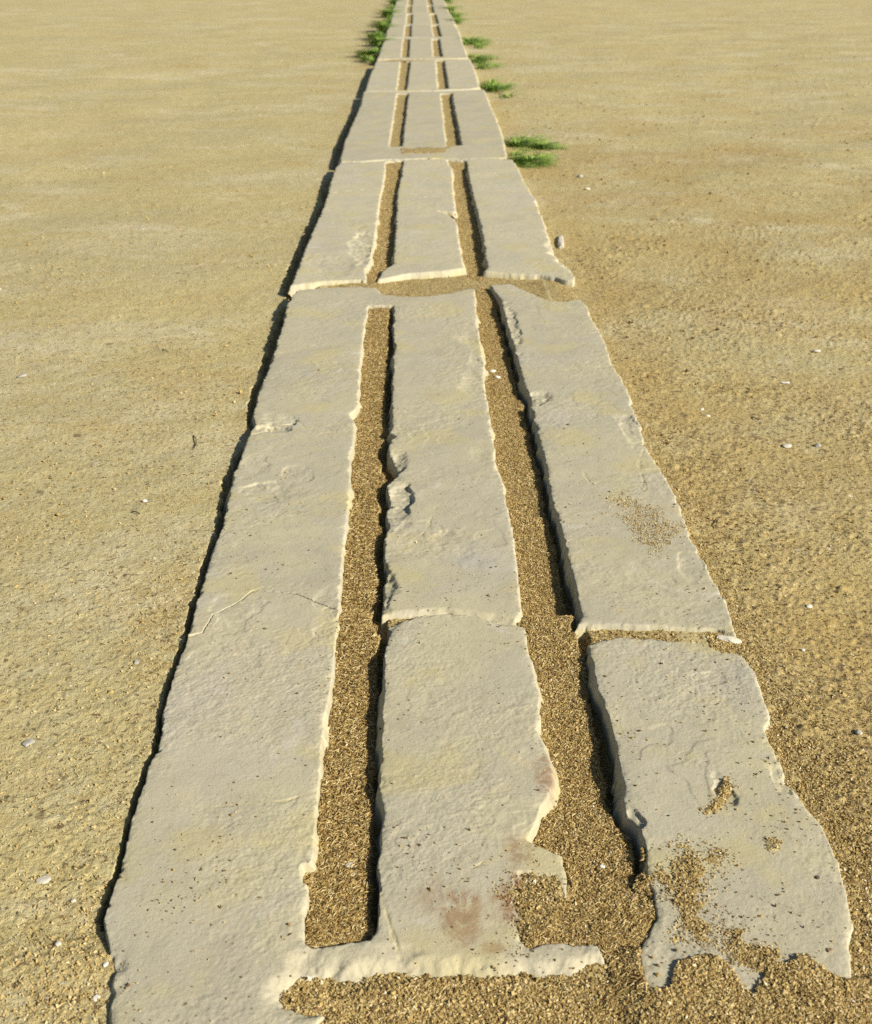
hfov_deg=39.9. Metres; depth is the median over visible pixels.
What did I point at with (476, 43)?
grass tuft
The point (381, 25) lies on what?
grass tuft
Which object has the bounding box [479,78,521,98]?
grass tuft
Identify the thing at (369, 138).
stone slab
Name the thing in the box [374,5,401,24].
grass tuft
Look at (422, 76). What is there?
stone slab
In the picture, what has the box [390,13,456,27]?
stone slab
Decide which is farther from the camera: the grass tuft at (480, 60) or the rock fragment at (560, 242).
the grass tuft at (480, 60)
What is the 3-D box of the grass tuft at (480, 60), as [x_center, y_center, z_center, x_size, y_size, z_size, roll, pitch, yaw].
[0.235,-2.311,6.125,0.265,0.036,0.811,0,26,-1]
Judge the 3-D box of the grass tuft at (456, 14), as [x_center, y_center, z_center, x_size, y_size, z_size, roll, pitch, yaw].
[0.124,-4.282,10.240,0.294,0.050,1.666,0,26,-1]
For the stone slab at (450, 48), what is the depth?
6.57 m
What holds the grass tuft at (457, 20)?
on the ground
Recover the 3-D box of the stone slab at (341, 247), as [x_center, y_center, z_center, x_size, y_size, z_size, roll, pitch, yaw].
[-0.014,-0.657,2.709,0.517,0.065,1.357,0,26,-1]
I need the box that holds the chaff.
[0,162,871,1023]
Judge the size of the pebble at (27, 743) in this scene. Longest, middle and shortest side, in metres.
0.009 x 0.006 x 0.002 m
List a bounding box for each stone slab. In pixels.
[104,591,853,1023]
[188,284,735,641]
[287,158,574,300]
[338,90,507,164]
[365,60,480,91]
[376,37,468,61]
[385,24,462,41]
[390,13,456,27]
[392,5,448,15]
[395,0,446,6]
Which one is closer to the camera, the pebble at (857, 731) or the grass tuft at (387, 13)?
the pebble at (857, 731)
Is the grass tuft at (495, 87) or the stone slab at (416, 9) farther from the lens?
the stone slab at (416, 9)
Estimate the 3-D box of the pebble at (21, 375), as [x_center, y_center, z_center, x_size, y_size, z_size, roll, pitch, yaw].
[-0.584,-0.192,1.694,0.015,0.004,0.009,-18,30,-17]
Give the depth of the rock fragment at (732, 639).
1.04 m
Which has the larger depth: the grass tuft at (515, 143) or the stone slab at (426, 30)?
the stone slab at (426, 30)
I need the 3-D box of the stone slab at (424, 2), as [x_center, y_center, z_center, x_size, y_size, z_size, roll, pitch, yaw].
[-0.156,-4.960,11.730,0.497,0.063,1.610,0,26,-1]
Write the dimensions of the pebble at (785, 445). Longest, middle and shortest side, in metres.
0.012 x 0.010 x 0.003 m
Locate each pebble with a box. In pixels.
[17,374,26,377]
[22,739,34,746]
[35,875,50,883]
[93,994,100,1000]
[782,443,791,447]
[855,729,861,734]
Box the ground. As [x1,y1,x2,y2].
[0,0,871,1023]
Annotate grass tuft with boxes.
[349,47,387,64]
[355,18,399,38]
[361,34,394,52]
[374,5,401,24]
[387,0,404,8]
[442,5,469,17]
[445,16,468,23]
[461,36,494,48]
[463,53,504,69]
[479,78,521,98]
[502,133,552,154]
[503,148,557,169]
[517,137,571,159]
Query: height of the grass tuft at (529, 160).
0.030 m
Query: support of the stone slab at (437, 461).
on the ground
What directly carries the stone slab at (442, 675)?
on the ground
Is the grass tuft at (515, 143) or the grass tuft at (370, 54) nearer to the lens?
the grass tuft at (515, 143)
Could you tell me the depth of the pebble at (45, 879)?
0.78 m
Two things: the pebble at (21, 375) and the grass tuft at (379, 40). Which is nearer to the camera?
the pebble at (21, 375)
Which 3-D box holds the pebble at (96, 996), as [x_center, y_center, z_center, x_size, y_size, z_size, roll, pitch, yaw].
[-0.195,0.278,0.688,0.003,0.001,0.004,21,40,27]
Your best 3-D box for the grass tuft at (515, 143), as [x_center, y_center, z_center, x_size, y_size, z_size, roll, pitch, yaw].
[0.241,-1.120,3.639,0.222,0.027,0.375,3,26,6]
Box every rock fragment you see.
[558,235,563,248]
[717,635,741,643]
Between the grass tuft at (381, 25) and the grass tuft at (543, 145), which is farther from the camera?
the grass tuft at (381, 25)
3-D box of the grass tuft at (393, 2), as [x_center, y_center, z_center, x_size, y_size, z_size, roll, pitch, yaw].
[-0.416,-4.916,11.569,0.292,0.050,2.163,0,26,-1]

